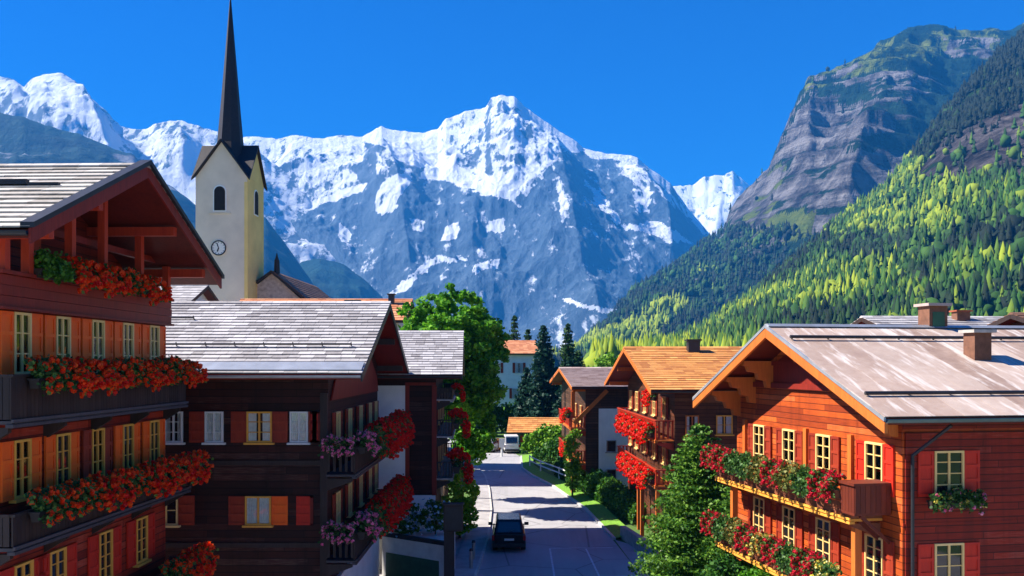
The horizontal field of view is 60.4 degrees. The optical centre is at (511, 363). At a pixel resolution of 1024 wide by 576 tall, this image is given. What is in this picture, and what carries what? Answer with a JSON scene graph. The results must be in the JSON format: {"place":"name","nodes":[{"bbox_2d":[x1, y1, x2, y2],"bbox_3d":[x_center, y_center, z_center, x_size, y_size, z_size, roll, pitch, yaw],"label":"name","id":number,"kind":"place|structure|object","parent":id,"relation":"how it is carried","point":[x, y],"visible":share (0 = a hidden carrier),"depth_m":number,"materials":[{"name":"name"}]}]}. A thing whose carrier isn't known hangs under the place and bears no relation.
{"place":"outdoors","nodes":[
{"label":"outdoors","id":0,"kind":"place"},
{"bbox_2d":[0,113,312,284],"bbox_3d":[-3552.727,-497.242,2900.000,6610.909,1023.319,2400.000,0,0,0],"label":"hill","id":1,"kind":"structure","parent":0,"point":[24,140],"depth_m":3108.58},
{"bbox_2d":[0,73,335,262],"bbox_3d":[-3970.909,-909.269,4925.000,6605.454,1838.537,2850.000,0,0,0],"label":"mountain","id":2,"kind":"structure","parent":0,"point":[171,150],"depth_m":4944.94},
{"bbox_2d":[299,259,382,298],"bbox_3d":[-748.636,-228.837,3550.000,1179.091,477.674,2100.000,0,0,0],"label":"hill","id":3,"kind":"structure","parent":0,"point":[333,280],"depth_m":3626.90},
{"bbox_2d":[449,445,489,575],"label":"pavement","id":4,"kind":"structure","parent":0,"point":[478,534],"depth_m":50.99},
{"bbox_2d":[442,502,463,575],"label":"notice case","id":5,"kind":"object","parent":4,"relation":"on","point":[452,518],"visible":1,"depth_m":38.05,"materials":[{"name":"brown wood"}]},
{"bbox_2d":[243,95,708,349],"bbox_3d":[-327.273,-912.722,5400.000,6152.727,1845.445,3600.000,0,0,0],"label":"mountain","id":6,"kind":"structure","parent":0,"point":[506,208],"depth_m":4842.99,"materials":[{"name":"snow"}]},
{"bbox_2d":[0,0,1023,185],"label":"sky","id":7,"kind":"structure","parent":0,"point":[692,90],"materials":[{"name":"blue"}]},
{"bbox_2d":[448,440,637,575],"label":"road","id":8,"kind":"structure","parent":0,"point":[567,530],"depth_m":51.58,"materials":[{"name":"asphalt"}]},
{"bbox_2d":[488,512,528,549],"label":"parked car","id":9,"kind":"object","parent":8,"relation":"on","point":[508,530],"visible":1,"depth_m":46.76,"materials":[{"name":"black metal"}]},
{"bbox_2d":[448,429,654,562],"bbox_3d":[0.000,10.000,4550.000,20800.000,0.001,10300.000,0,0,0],"label":"ground","id":10,"kind":"structure","parent":0,"point":[632,526],"depth_m":66.92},
{"bbox_2d":[0,160,224,575],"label":"chalet","id":11,"kind":"object","parent":10,"relation":"on","point":[127,215],"visible":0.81,"depth_m":21.47,"materials":[{"name":"brown wood"}]},
{"bbox_2d":[0,437,41,503],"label":"window","id":12,"kind":"structure","parent":11,"relation":"in","point":[20,460],"depth_m":18.92,"materials":[{"name":"brown wood"}]},
{"bbox_2d":[0,310,42,373],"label":"window","id":13,"kind":"structure","parent":11,"relation":"in","point":[21,334],"depth_m":18.90,"materials":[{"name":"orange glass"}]},
{"bbox_2d":[0,554,45,575],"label":"window","id":14,"kind":"structure","parent":11,"relation":"in","point":[29,567],"depth_m":19.20,"materials":[{"name":"brown wood"}]},
{"bbox_2d":[23,484,81,528],"bbox_3d":[-9.733,2.991,18.647,0.770,0.890,1.554,0,0,1],"label":"flower box","id":15,"kind":"object","parent":11,"relation":"attached to","point":[50,505],"visible":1,"depth_m":18.38,"materials":[{"name":"red plant"}]},
{"bbox_2d":[23,354,83,396],"bbox_3d":[-9.769,0.237,18.738,0.798,0.923,1.611,0,0,3],"label":"flower box","id":16,"kind":"object","parent":11,"relation":"attached to","point":[51,374],"visible":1,"depth_m":18.45,"materials":[{"name":"red plant"}]},
{"bbox_2d":[34,247,76,285],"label":"flower box","id":17,"kind":"object","parent":11,"relation":"attached to","point":[55,268],"visible":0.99,"depth_m":19.51,"materials":[{"name":"green plant"}]},
{"bbox_2d":[37,542,76,575],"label":"window","id":18,"kind":"structure","parent":11,"relation":"in","point":[62,561],"depth_m":20.59,"materials":[{"name":"brown wood"}]},
{"bbox_2d":[43,315,80,358],"bbox_3d":[-10.540,-0.445,20.617,0.100,1.330,1.530,0,0,2],"label":"window","id":19,"kind":"structure","parent":11,"relation":"in","point":[61,335],"depth_m":20.59,"materials":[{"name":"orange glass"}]},
{"bbox_2d":[44,431,79,488],"bbox_3d":[-10.540,2.255,20.617,0.100,1.250,1.450,0,0,2],"label":"window","id":20,"kind":"structure","parent":11,"relation":"in","point":[61,451],"depth_m":20.59,"materials":[{"name":"brown wood"}]},
{"bbox_2d":[60,476,108,517],"bbox_3d":[-9.693,2.994,19.876,0.778,0.900,1.571,0,0,0],"label":"flower box","id":21,"kind":"object","parent":11,"relation":"attached to","point":[87,491],"visible":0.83,"depth_m":19.74,"materials":[{"name":"red plant"}]},
{"bbox_2d":[60,253,109,293],"bbox_3d":[-10.247,-2.123,20.934,0.803,0.981,1.497,0,0,2],"label":"flower box","id":22,"kind":"object","parent":11,"relation":"attached to","point":[84,278],"visible":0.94,"depth_m":20.81,"materials":[{"name":"red plant"}]},
{"bbox_2d":[62,354,112,398],"bbox_3d":[-9.716,0.270,19.948,0.816,0.997,1.522,0,0,1],"label":"flower box","id":23,"kind":"object","parent":11,"relation":"attached to","point":[92,381],"visible":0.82,"depth_m":19.87,"materials":[{"name":"red plant"}]},
{"bbox_2d":[81,426,111,478],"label":"window","id":24,"kind":"structure","parent":11,"relation":"in","point":[96,445],"depth_m":22.22,"materials":[{"name":"brown wood"}]},
{"bbox_2d":[81,319,112,372],"bbox_3d":[-10.488,-0.445,22.247,0.100,1.330,1.530,0,0,2],"label":"window","id":25,"kind":"structure","parent":11,"relation":"in","point":[96,335],"depth_m":22.22,"materials":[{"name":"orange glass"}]},
{"bbox_2d":[88,525,121,575],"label":"window","id":26,"kind":"structure","parent":11,"relation":"in","point":[104,547],"depth_m":22.63,"materials":[{"name":"brown wood"}]},
{"bbox_2d":[92,260,133,298],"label":"flower box","id":27,"kind":"object","parent":11,"relation":"attached to","point":[122,286],"visible":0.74,"depth_m":22.16,"materials":[{"name":"red plant"}]},
{"bbox_2d":[87,467,140,512],"bbox_3d":[-9.633,3.042,21.143,0.843,1.046,1.739,0,0,3],"label":"flower box","id":28,"kind":"object","parent":11,"relation":"attached to","point":[114,480],"visible":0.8,"depth_m":21.16,"materials":[{"name":"red plant"}]},
{"bbox_2d":[92,356,135,395],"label":"flower box","id":29,"kind":"object","parent":11,"relation":"attached to","point":[118,381],"visible":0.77,"depth_m":21.13,"materials":[{"name":"red plant"}]},
{"bbox_2d":[113,322,140,359],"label":"window","id":30,"kind":"structure","parent":11,"relation":"in","point":[126,336],"depth_m":23.83,"materials":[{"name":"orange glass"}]},
{"bbox_2d":[113,422,140,468],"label":"window","id":31,"kind":"structure","parent":11,"relation":"in","point":[126,437],"depth_m":23.82,"materials":[{"name":"brown wood"}]},
{"bbox_2d":[112,355,154,389],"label":"flower box","id":32,"kind":"object","parent":11,"relation":"attached to","point":[137,365],"visible":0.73,"depth_m":22.26,"materials":[{"name":"red plant"}]},
{"bbox_2d":[117,266,151,297],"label":"flower box","id":33,"kind":"object","parent":11,"relation":"attached to","point":[138,287],"visible":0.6,"depth_m":23.46,"materials":[{"name":"red plant"}]},
{"bbox_2d":[118,466,153,497],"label":"flower box","id":34,"kind":"object","parent":11,"relation":"attached to","point":[142,482],"visible":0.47,"depth_m":22.39,"materials":[{"name":"red plant"}]},
{"bbox_2d":[126,512,154,568],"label":"window","id":35,"kind":"structure","parent":11,"relation":"in","point":[140,532],"depth_m":24.61,"materials":[{"name":"brown wood"}]},
{"bbox_2d":[141,325,165,360],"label":"window","id":36,"kind":"structure","parent":11,"relation":"in","point":[153,338],"depth_m":25.44,"materials":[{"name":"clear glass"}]},
{"bbox_2d":[142,419,164,464],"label":"window","id":37,"kind":"structure","parent":11,"relation":"in","point":[153,431],"depth_m":25.44,"materials":[{"name":"brown wood"}]},
{"bbox_2d":[138,274,173,305],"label":"flower box","id":38,"kind":"object","parent":11,"relation":"attached to","point":[156,294],"visible":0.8,"depth_m":24.66,"materials":[{"name":"red plant"}]},
{"bbox_2d":[135,458,180,498],"bbox_3d":[-9.552,3.085,23.602,0.876,1.087,1.807,0,0,1],"label":"flower box","id":39,"kind":"object","parent":11,"relation":"attached to","point":[157,468],"visible":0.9,"depth_m":23.57,"materials":[{"name":"red plant"}]},
{"bbox_2d":[141,358,174,391],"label":"flower box","id":40,"kind":"object","parent":11,"relation":"attached to","point":[159,380],"visible":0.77,"depth_m":23.52,"materials":[{"name":"red plant"}]},
{"bbox_2d":[153,354,192,386],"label":"flower box","id":41,"kind":"object","parent":11,"relation":"attached to","point":[176,364],"visible":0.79,"depth_m":24.66,"materials":[{"name":"red plant"}]},
{"bbox_2d":[158,557,194,575],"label":"flower box","id":42,"kind":"object","parent":11,"relation":"attached to","point":[176,566],"visible":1,"depth_m":24.62,"materials":[{"name":"red plant"}]},
{"bbox_2d":[158,455,194,491],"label":"flower box","id":43,"kind":"object","parent":11,"relation":"attached to","point":[185,477],"visible":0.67,"depth_m":24.74,"materials":[{"name":"red plant"}]},
{"bbox_2d":[175,449,213,485],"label":"flower box","id":44,"kind":"object","parent":11,"relation":"attached to","point":[197,460],"visible":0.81,"depth_m":26.16,"materials":[{"name":"red plant"}]},
{"bbox_2d":[178,541,219,575],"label":"flower box","id":45,"kind":"object","parent":11,"relation":"attached to","point":[198,555],"visible":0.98,"depth_m":26.18,"materials":[{"name":"red plant"}]},
{"bbox_2d":[160,285,218,300],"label":"house","id":46,"kind":"structure","parent":10,"relation":"on","point":[192,292],"depth_m":68.86,"materials":[{"name":"white paint"}]},
{"bbox_2d":[191,0,331,300],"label":"church","id":47,"kind":"structure","parent":10,"relation":"on","point":[229,175],"depth_m":86.07,"materials":[{"name":"beige paint"}]},
{"bbox_2d":[165,301,408,575],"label":"chalet","id":48,"kind":"object","parent":10,"relation":"on","point":[281,393],"visible":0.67,"depth_m":30.00,"materials":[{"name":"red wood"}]},
{"bbox_2d":[165,412,185,444],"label":"window","id":49,"kind":"structure","parent":48,"relation":"in","point":[173,425],"depth_m":29.97,"materials":[{"name":"clear glass"}]},
{"bbox_2d":[165,496,194,527],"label":"window","id":50,"kind":"structure","parent":48,"relation":"in","point":[181,511],"depth_m":29.95,"materials":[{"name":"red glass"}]},
{"bbox_2d":[189,412,225,444],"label":"window","id":51,"kind":"structure","parent":48,"relation":"in","point":[205,428],"depth_m":29.95,"materials":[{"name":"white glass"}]},
{"bbox_2d":[228,496,287,527],"bbox_3d":[-8.640,5.025,29.925,2.010,1.050,0.170,0,0,0],"label":"window","id":52,"kind":"structure","parent":48,"relation":"in","point":[246,511],"depth_m":29.95,"materials":[{"name":"brown wood"}]},
{"bbox_2d":[231,412,287,444],"bbox_3d":[-8.600,2.180,29.925,1.930,1.120,0.170,0,0,0],"label":"window","id":53,"kind":"structure","parent":48,"relation":"in","point":[247,428],"depth_m":29.95,"materials":[{"name":"brown wood"}]},
{"bbox_2d":[287,412,316,444],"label":"window","id":54,"kind":"structure","parent":48,"relation":"in","point":[299,421],"depth_m":29.95,"materials":[{"name":"white glass"}]},
{"bbox_2d":[296,496,312,524],"bbox_3d":[-7.055,4.990,29.960,0.570,0.980,0.100,0,0,0],"label":"window shutter","id":55,"kind":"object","parent":48,"relation":"in","point":[304,504],"depth_m":29.93,"materials":[{"name":"red wood"}]},
{"bbox_2d":[317,518,356,546],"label":"flower box","id":56,"kind":"object","parent":48,"relation":"attached to","point":[332,537],"visible":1,"depth_m":29.36,"materials":[{"name":"pink plant"}]},
{"bbox_2d":[318,433,355,459],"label":"flower box","id":57,"kind":"object","parent":48,"relation":"attached to","point":[340,450],"visible":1,"depth_m":29.36,"materials":[{"name":"pink plant"}]},
{"bbox_2d":[354,428,381,457],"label":"flower box","id":58,"kind":"object","parent":48,"relation":"attached to","point":[366,443],"visible":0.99,"depth_m":30.20,"materials":[{"name":"pink plant"}]},
{"bbox_2d":[353,508,383,544],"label":"flower box","id":59,"kind":"object","parent":48,"relation":"attached to","point":[368,528],"visible":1,"depth_m":30.18,"materials":[{"name":"pink plant"}]},
{"bbox_2d":[368,490,399,532],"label":"flower box","id":60,"kind":"object","parent":48,"relation":"attached to","point":[384,498],"visible":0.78,"depth_m":34.14,"materials":[{"name":"red plant"}]},
{"bbox_2d":[368,417,401,459],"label":"flower box","id":61,"kind":"object","parent":48,"relation":"attached to","point":[394,437],"visible":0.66,"depth_m":34.08,"materials":[{"name":"red plant"}]},
{"bbox_2d":[240,293,413,330],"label":"house","id":62,"kind":"structure","parent":10,"relation":"on","point":[395,303],"depth_m":78.18,"materials":[{"name":"orange paint"}]},
{"bbox_2d":[380,529,443,575],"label":"garage","id":63,"kind":"structure","parent":10,"relation":"on","point":[417,554],"depth_m":40.27,"materials":[{"name":"paint"}]},
{"bbox_2d":[390,503,427,537],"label":"shrub","id":64,"kind":"object","parent":63,"relation":"on","point":[403,527],"visible":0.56,"depth_m":41.18,"materials":[{"name":"green plant"}]},
{"bbox_2d":[386,552,438,575],"bbox_3d":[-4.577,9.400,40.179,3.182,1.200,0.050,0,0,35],"label":"garage door","id":65,"kind":"structure","parent":63,"relation":"in","point":[396,564],"depth_m":40.23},
{"bbox_2d":[411,498,464,535],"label":"shrub","id":66,"kind":"object","parent":63,"relation":"on","point":[434,506],"visible":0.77,"depth_m":40.95,"materials":[{"name":"green plant"}]},
{"bbox_2d":[377,331,464,569],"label":"chalet","id":67,"kind":"object","parent":10,"relation":"on","point":[422,394],"visible":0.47,"depth_m":42.96,"materials":[{"name":"brown wood"}]},
{"bbox_2d":[445,447,473,483],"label":"flower box","id":68,"kind":"object","parent":67,"relation":"attached to","point":[458,454],"visible":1,"depth_m":42.94,"materials":[{"name":"red plant"}]},
{"bbox_2d":[396,282,510,495],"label":"broadleaf tree","id":69,"kind":"object","parent":10,"relation":"on","point":[481,328],"visible":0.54,"depth_m":58.26,"materials":[{"name":"green plant"}]},
{"bbox_2d":[441,469,480,537],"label":"shrub","id":70,"kind":"object","parent":10,"relation":"on","point":[474,492],"visible":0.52,"depth_m":50.07,"materials":[{"name":"green plant"}]},
{"bbox_2d":[448,322,497,495],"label":"broadleaf tree","id":71,"kind":"object","parent":10,"relation":"on","point":[477,445],"visible":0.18,"depth_m":64.09,"materials":[{"name":"green plant"}]},
{"bbox_2d":[494,340,537,425],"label":"house","id":72,"kind":"structure","parent":10,"relation":"on","point":[522,353],"depth_m":137.84,"materials":[{"name":"white paint"}]},
{"bbox_2d":[506,367,532,429],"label":"conifer","id":73,"kind":"object","parent":10,"relation":"on","point":[519,409],"visible":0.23,"depth_m":119.31,"materials":[{"name":"green plant"}]},
{"bbox_2d":[507,417,560,447],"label":"house","id":74,"kind":"structure","parent":10,"relation":"on","point":[519,426],"depth_m":105.34,"materials":[{"name":"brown wood"}]},
{"bbox_2d":[521,325,560,416],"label":"conifer","id":75,"kind":"object","parent":10,"relation":"on","point":[542,390],"visible":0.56,"depth_m":117.13,"materials":[{"name":"green plant"}]},
{"bbox_2d":[520,423,561,453],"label":"hedge","id":76,"kind":"object","parent":10,"relation":"on","point":[541,436],"visible":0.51,"depth_m":97.04,"materials":[{"name":"green plant"}]},
{"bbox_2d":[532,436,562,464],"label":"hedge","id":77,"kind":"object","parent":10,"relation":"on","point":[546,452],"visible":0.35,"depth_m":88.04,"materials":[{"name":"green plant"}]},
{"bbox_2d":[522,454,624,537],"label":"grass verge","id":78,"kind":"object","parent":10,"relation":"on","point":[609,520],"depth_m":63.14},
{"bbox_2d":[562,428,582,495],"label":"climbing shrub","id":79,"kind":"object","parent":78,"relation":"on","point":[573,467],"visible":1,"depth_m":65.40,"materials":[{"name":"green plant"}]},
{"bbox_2d":[552,456,602,494],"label":"hedge","id":80,"kind":"object","parent":10,"relation":"on","point":[585,479],"visible":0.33,"depth_m":67.90,"materials":[{"name":"green plant"}]},
{"bbox_2d":[550,367,627,493],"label":"chalet","id":81,"kind":"object","parent":10,"relation":"on","point":[591,400],"visible":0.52,"depth_m":67.02,"materials":[{"name":"brown wood"}]},
{"bbox_2d":[586,470,647,523],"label":"hedge","id":82,"kind":"object","parent":10,"relation":"on","point":[615,495],"visible":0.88,"depth_m":59.43,"materials":[{"name":"green plant"}]},
{"bbox_2d":[604,339,742,535],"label":"chalet","id":83,"kind":"object","parent":10,"relation":"on","point":[676,379],"visible":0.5,"depth_m":49.26,"materials":[{"name":"brown wood"}]},
{"bbox_2d":[627,423,729,575],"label":"conifer","id":84,"kind":"object","parent":10,"relation":"on","point":[678,554],"visible":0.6,"depth_m":36.34,"materials":[{"name":"green plant"}]},
{"bbox_2d":[697,486,736,575],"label":"conifer","id":85,"kind":"object","parent":10,"relation":"on","point":[724,505],"visible":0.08,"depth_m":34.41,"materials":[{"name":"green plant"}]},
{"bbox_2d":[696,553,758,575],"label":"shrub","id":86,"kind":"object","parent":10,"relation":"on","point":[725,565],"visible":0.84,"depth_m":31.60,"materials":[{"name":"green plant"}]},
{"bbox_2d":[692,303,1023,575],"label":"chalet","id":87,"kind":"object","parent":10,"relation":"on","point":[896,425],"visible":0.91,"depth_m":24.70,"materials":[{"name":"brown wood"}]},
{"bbox_2d":[733,523,763,553],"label":"flower box","id":88,"kind":"object","parent":87,"relation":"attached to","point":[745,536],"visible":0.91,"depth_m":29.55,"materials":[{"name":"red plant"}]},
{"bbox_2d":[748,423,771,458],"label":"window","id":89,"kind":"structure","parent":87,"relation":"in","point":[759,436],"depth_m":31.27,"materials":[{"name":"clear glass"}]},
{"bbox_2d":[748,494,771,534],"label":"window","id":90,"kind":"structure","parent":87,"relation":"in","point":[759,509],"depth_m":31.25,"materials":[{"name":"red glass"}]},
{"bbox_2d":[758,458,791,488],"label":"flower box","id":91,"kind":"object","parent":87,"relation":"attached to","point":[773,467],"visible":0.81,"depth_m":27.82,"materials":[{"name":"red plant"}]},
{"bbox_2d":[759,535,793,566],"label":"flower box","id":92,"kind":"object","parent":87,"relation":"attached to","point":[778,544],"visible":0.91,"depth_m":27.74,"materials":[{"name":"red plant"}]},
{"bbox_2d":[771,459,806,492],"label":"flower box","id":93,"kind":"object","parent":87,"relation":"attached to","point":[782,477],"visible":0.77,"depth_m":26.63,"materials":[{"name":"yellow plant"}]},
{"bbox_2d":[776,428,802,470],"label":"window","id":94,"kind":"structure","parent":87,"relation":"in","point":[789,443],"depth_m":29.12,"materials":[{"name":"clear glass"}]},
{"bbox_2d":[776,503,802,547],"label":"window","id":95,"kind":"structure","parent":87,"relation":"in","point":[789,521],"depth_m":29.12,"materials":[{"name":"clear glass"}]},
{"bbox_2d":[773,541,810,574],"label":"flower box","id":96,"kind":"object","parent":87,"relation":"attached to","point":[783,556],"visible":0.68,"depth_m":26.73,"materials":[{"name":"green plant"}]},
{"bbox_2d":[788,546,827,575],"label":"flower box","id":97,"kind":"object","parent":87,"relation":"attached to","point":[808,558],"visible":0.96,"depth_m":25.61,"materials":[{"name":"red plant"}]},
{"bbox_2d":[788,463,828,497],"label":"flower box","id":98,"kind":"object","parent":87,"relation":"attached to","point":[799,485],"visible":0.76,"depth_m":25.72,"materials":[{"name":"green plant"}]},
{"bbox_2d":[808,433,839,483],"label":"window","id":99,"kind":"structure","parent":87,"relation":"in","point":[823,450],"depth_m":26.95,"materials":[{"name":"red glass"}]},
{"bbox_2d":[808,514,839,569],"bbox_3d":[9.566,5.425,26.986,0.100,1.350,1.780,0,0,-10],"label":"window","id":100,"kind":"structure","parent":87,"relation":"in","point":[823,534],"depth_m":26.89,"materials":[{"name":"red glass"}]},
{"bbox_2d":[805,467,846,502],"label":"flower box","id":101,"kind":"object","parent":87,"relation":"attached to","point":[826,488],"visible":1,"depth_m":24.35,"materials":[{"name":"red plant"}]},
{"bbox_2d":[856,440,894,496],"bbox_3d":[10.026,2.860,24.326,0.100,1.380,1.780,0,0,-10],"label":"window","id":102,"kind":"structure","parent":87,"relation":"in","point":[874,460],"depth_m":24.25,"materials":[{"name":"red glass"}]},
{"bbox_2d":[862,532,894,575],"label":"window","id":103,"kind":"structure","parent":87,"relation":"in","point":[878,557],"depth_m":24.19,"materials":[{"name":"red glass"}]},
{"bbox_2d":[917,450,979,496],"bbox_3d":[11.577,2.900,23.336,1.810,1.200,0.100,0,0,-10],"label":"window","id":104,"kind":"structure","parent":87,"relation":"in","point":[936,470],"depth_m":23.31,"materials":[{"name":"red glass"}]},
{"bbox_2d":[917,542,979,575],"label":"window","id":105,"kind":"structure","parent":87,"relation":"in","point":[939,559],"depth_m":23.32,"materials":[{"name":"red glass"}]},
{"bbox_2d":[926,483,987,514],"bbox_3d":[11.647,3.547,23.029,1.711,0.843,0.638,0,0,-10],"label":"flower box","id":106,"kind":"object","parent":87,"relation":"attached to","point":[960,498],"visible":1,"depth_m":22.93,"materials":[{"name":"green plant"}]},
{"bbox_2d":[851,310,1003,324],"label":"house","id":107,"kind":"structure","parent":10,"relation":"on","point":[960,317],"depth_m":51.84,"materials":[{"name":"grey wood"}]},
{"bbox_2d":[673,171,748,233],"bbox_3d":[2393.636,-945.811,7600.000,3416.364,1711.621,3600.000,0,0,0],"label":"mountain","id":108,"kind":"structure","parent":0,"point":[706,200],"depth_m":7859.11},
{"bbox_2d":[612,22,1023,338],"bbox_3d":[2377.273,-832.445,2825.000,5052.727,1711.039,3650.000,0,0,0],"label":"mountain","id":109,"kind":"structure","parent":0,"point":[829,160],"depth_m":2359.99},
{"bbox_2d":[535,25,956,368],"bbox_3d":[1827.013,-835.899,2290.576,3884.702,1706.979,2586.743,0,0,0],"label":"forest","id":110,"kind":"object","parent":109,"relation":"on","point":[647,294],"visible":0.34,"depth_m":1853.08,"materials":[{"name":"green plant"}]},
{"bbox_2d":[833,55,1023,246],"bbox_3d":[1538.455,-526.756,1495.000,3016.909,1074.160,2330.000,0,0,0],"label":"hillside","id":111,"kind":"structure","parent":0,"point":[980,158],"depth_m":1061.68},
{"bbox_2d":[582,24,1023,366],"bbox_3d":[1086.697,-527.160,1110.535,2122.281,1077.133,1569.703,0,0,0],"label":"forest","id":112,"kind":"object","parent":111,"relation":"on","point":[892,263],"visible":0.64,"depth_m":711.72,"materials":[{"name":"green plant"}]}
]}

